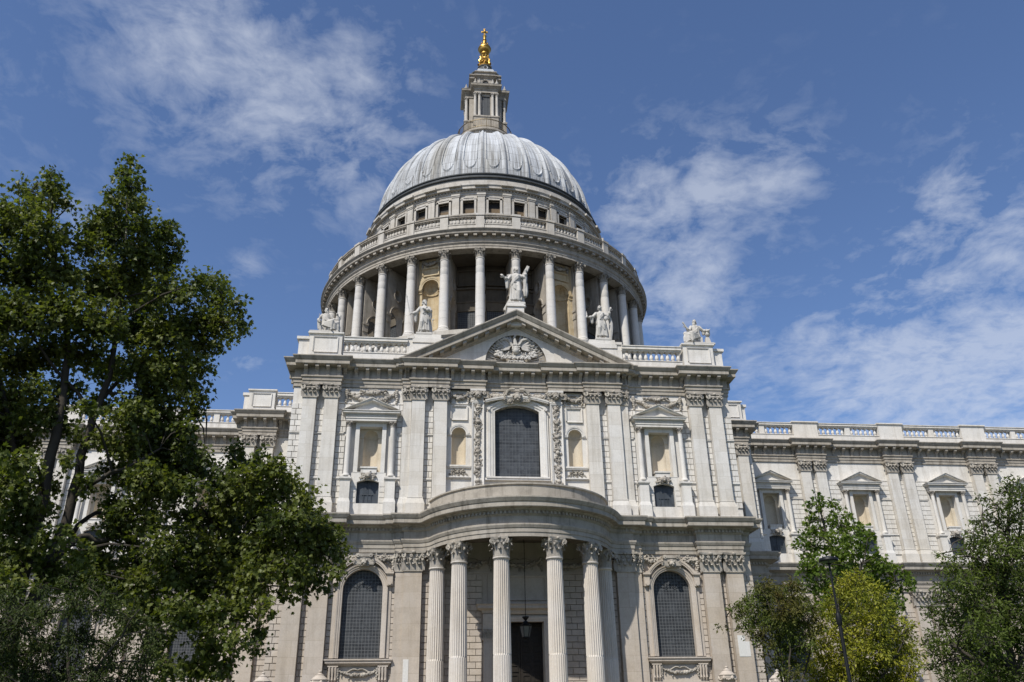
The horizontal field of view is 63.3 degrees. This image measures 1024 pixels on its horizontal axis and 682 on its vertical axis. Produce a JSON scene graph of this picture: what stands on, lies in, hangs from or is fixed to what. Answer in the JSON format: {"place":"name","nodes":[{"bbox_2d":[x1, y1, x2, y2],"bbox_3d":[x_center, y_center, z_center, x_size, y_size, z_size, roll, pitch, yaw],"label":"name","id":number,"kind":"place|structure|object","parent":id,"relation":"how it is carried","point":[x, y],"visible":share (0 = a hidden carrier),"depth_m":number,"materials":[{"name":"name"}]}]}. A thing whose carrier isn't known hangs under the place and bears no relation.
{"place":"outdoors","nodes":[
{"label":"outdoors","id":0,"kind":"place"},
{"bbox_2d":[0,29,1023,681],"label":"cathedral","id":1,"kind":"structure","parent":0,"point":[650,515],"depth_m":67.71,"materials":[{"name":"stone"}]},
{"bbox_2d":[41,593,101,681],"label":"window","id":2,"kind":"structure","parent":1,"relation":"in","point":[64,621],"depth_m":73.34,"materials":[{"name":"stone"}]},
{"bbox_2d":[150,591,210,681],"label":"window","id":3,"kind":"structure","parent":1,"relation":"in","point":[183,637],"depth_m":73.70,"materials":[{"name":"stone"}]},
{"bbox_2d":[309,308,340,331],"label":"statue","id":4,"kind":"object","parent":1,"relation":"on","point":[328,322],"visible":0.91,"depth_m":69.23,"materials":[{"name":"stone"}]},
{"bbox_2d":[324,552,394,681],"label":"window","id":5,"kind":"structure","parent":1,"relation":"in","point":[361,607],"depth_m":59.61,"materials":[{"name":"stone"}]},
{"bbox_2d":[368,326,374,336],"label":"window","id":6,"kind":"structure","parent":1,"relation":"in","point":[371,331],"depth_m":98.86,"materials":[{"name":"glass"}]},
{"bbox_2d":[382,222,389,235],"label":"window","id":7,"kind":"structure","parent":1,"relation":"in","point":[387,226],"depth_m":105.65,"materials":[{"name":"stone"}]},
{"bbox_2d":[390,316,395,337],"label":"window","id":8,"kind":"structure","parent":1,"relation":"in","point":[393,320],"depth_m":96.01,"materials":[{"name":"glass"}]},
{"bbox_2d":[395,212,407,233],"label":"window","id":9,"kind":"structure","parent":1,"relation":"in","point":[402,219],"depth_m":103.86,"materials":[{"name":"stone"}]},
{"bbox_2d":[403,281,406,332],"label":"window","id":10,"kind":"structure","parent":1,"relation":"in","point":[406,281],"depth_m":95.52,"materials":[{"name":"glass"}]},
{"bbox_2d":[406,294,433,333],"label":"statue","id":11,"kind":"object","parent":1,"relation":"on","point":[425,322],"visible":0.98,"depth_m":70.59,"materials":[{"name":"stone"}]},
{"bbox_2d":[414,205,427,229],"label":"window","id":12,"kind":"structure","parent":1,"relation":"in","point":[421,212],"depth_m":102.22,"materials":[{"name":"stone"}]},
{"bbox_2d":[435,199,451,225],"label":"window","id":13,"kind":"structure","parent":1,"relation":"in","point":[443,207],"depth_m":101.13,"materials":[{"name":"stone"}]},
{"bbox_2d":[455,270,475,328],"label":"window","id":14,"kind":"structure","parent":1,"relation":"in","point":[465,313],"depth_m":93.05,"materials":[{"name":"glass"}]},
{"bbox_2d":[459,196,477,223],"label":"window","id":15,"kind":"structure","parent":1,"relation":"in","point":[468,205],"depth_m":100.56,"materials":[{"name":"stone"}]},
{"bbox_2d":[485,196,503,223],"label":"window","id":16,"kind":"structure","parent":1,"relation":"in","point":[493,205],"depth_m":100.59,"materials":[{"name":"stone"}]},
{"bbox_2d":[485,269,505,321],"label":"window","id":17,"kind":"structure","parent":1,"relation":"in","point":[494,309],"depth_m":93.35,"materials":[{"name":"glass"}]},
{"bbox_2d":[500,266,528,311],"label":"statue","id":18,"kind":"object","parent":1,"relation":"on","point":[518,293],"visible":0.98,"depth_m":72.59,"materials":[{"name":"stone"}]},
{"bbox_2d":[485,388,550,481],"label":"window","id":19,"kind":"structure","parent":1,"relation":"in","point":[513,435],"depth_m":67.01,"materials":[{"name":"stone"}]},
{"bbox_2d":[511,198,527,225],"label":"window","id":20,"kind":"structure","parent":1,"relation":"in","point":[518,206],"depth_m":101.23,"materials":[{"name":"stone"}]},
{"bbox_2d":[476,574,565,681],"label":"door","id":21,"kind":"structure","parent":1,"relation":"in","point":[531,654],"depth_m":60.31,"materials":[{"name":"stone"}]},
{"bbox_2d":[519,549,531,638],"bbox_3d":[0.930,17.705,59.692,0.921,7.100,0.809,2,-26,-6],"label":"hanging lantern","id":22,"kind":"object","parent":1,"relation":"hanging from","point":[525,626],"visible":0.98,"depth_m":58.30,"materials":[{"name":"black paint"}]},
{"bbox_2d":[520,272,534,316],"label":"window","id":23,"kind":"structure","parent":1,"relation":"in","point":[529,308],"depth_m":94.25,"materials":[{"name":"glass"}]},
{"bbox_2d":[535,203,549,227],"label":"window","id":24,"kind":"structure","parent":1,"relation":"in","point":[541,211],"depth_m":102.36,"materials":[{"name":"stone"}]},
{"bbox_2d":[556,211,569,233],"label":"window","id":25,"kind":"structure","parent":1,"relation":"in","point":[562,218],"depth_m":104.04,"materials":[{"name":"stone"}]},
{"bbox_2d":[574,220,583,229],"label":"window","id":26,"kind":"structure","parent":1,"relation":"in","point":[577,224],"depth_m":105.96,"materials":[{"name":"stone"}]},
{"bbox_2d":[587,323,595,339],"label":"window","id":27,"kind":"structure","parent":1,"relation":"in","point":[591,333],"depth_m":98.76,"materials":[{"name":"glass"}]},
{"bbox_2d":[586,305,612,339],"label":"statue","id":28,"kind":"object","parent":1,"relation":"on","point":[602,333],"visible":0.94,"depth_m":72.14,"materials":[{"name":"stone"}]},
{"bbox_2d":[642,554,711,681],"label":"window","id":29,"kind":"structure","parent":1,"relation":"in","point":[672,597],"depth_m":61.91,"materials":[{"name":"stone"}]},
{"bbox_2d":[682,320,714,346],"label":"statue","id":30,"kind":"object","parent":1,"relation":"on","point":[692,334],"visible":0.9,"depth_m":72.44,"materials":[{"name":"stone"}]},
{"bbox_2d":[772,592,819,681],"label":"window","id":31,"kind":"structure","parent":1,"relation":"in","point":[804,661],"depth_m":78.70,"materials":[{"name":"glass"}]},
{"bbox_2d":[865,592,921,681],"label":"window","id":32,"kind":"structure","parent":1,"relation":"in","point":[903,614],"depth_m":80.59,"materials":[{"name":"glass"}]},
{"bbox_2d":[953,593,1006,681],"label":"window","id":33,"kind":"structure","parent":1,"relation":"in","point":[955,593],"depth_m":81.64,"materials":[{"name":"glass"}]},
{"bbox_2d":[0,0,1023,437],"label":"sky","id":34,"kind":"structure","parent":0,"point":[832,191],"materials":[{"name":"blue"}]},
{"label":"lawn","id":35,"kind":"structure","parent":0,"visible":0},
{"bbox_2d":[0,568,178,681],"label":"tree","id":36,"kind":"object","parent":35,"relation":"on","point":[39,645],"visible":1,"depth_m":21.90,"materials":[{"name":"green plant"}]},
{"bbox_2d":[0,151,355,681],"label":"plane tree","id":37,"kind":"object","parent":35,"relation":"on","point":[167,459],"visible":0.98,"depth_m":28.00,"materials":[{"name":"green plant"}]},
{"bbox_2d":[713,574,828,681],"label":"olive tree","id":38,"kind":"object","parent":35,"relation":"on","point":[782,620],"visible":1,"depth_m":34.21,"materials":[{"name":"green plant"}]},
{"bbox_2d":[819,556,851,681],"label":"street lamp","id":39,"kind":"object","parent":35,"relation":"on","point":[828,560],"visible":1,"depth_m":24.99,"materials":[{"name":"black metal"}]},
{"bbox_2d":[787,489,918,665],"bbox_3d":[18.607,15.803,43.878,7.933,16.380,6.805,2,-26,-6],"label":"maple tree","id":40,"kind":"object","parent":35,"relation":"on","point":[812,569],"visible":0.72,"depth_m":45.35,"materials":[{"name":"green plant"}]},
{"bbox_2d":[799,564,929,681],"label":"golden tree","id":41,"kind":"object","parent":35,"relation":"on","point":[858,660],"visible":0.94,"depth_m":34.55,"materials":[{"name":"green plant"}]},
{"bbox_2d":[915,471,1023,681],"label":"feathery tree","id":42,"kind":"object","parent":35,"relation":"on","point":[1005,630],"visible":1,"depth_m":24.87,"materials":[{"name":"green plant"}]},
{"label":"ground","id":43,"kind":"structure","parent":0,"visible":0},
{"bbox_2d":[253,672,271,681],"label":"stone urn","id":44,"kind":"object","parent":43,"relation":"on","point":[262,678],"visible":1,"depth_m":53.69,"materials":[{"name":"stone"}]},
{"bbox_2d":[310,670,328,681],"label":"stone urn","id":45,"kind":"object","parent":43,"relation":"on","point":[319,677],"visible":1,"depth_m":54.00,"materials":[{"name":"stone"}]},
{"bbox_2d":[718,666,736,681],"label":"stone urn","id":46,"kind":"object","parent":43,"relation":"on","point":[726,674],"visible":1,"depth_m":56.65,"materials":[{"name":"stone"}]},
{"bbox_2d":[769,669,783,681],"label":"stone urn","id":47,"kind":"object","parent":43,"relation":"on","point":[773,678],"visible":0.59,"depth_m":57.06,"materials":[{"name":"stone"}]}
]}

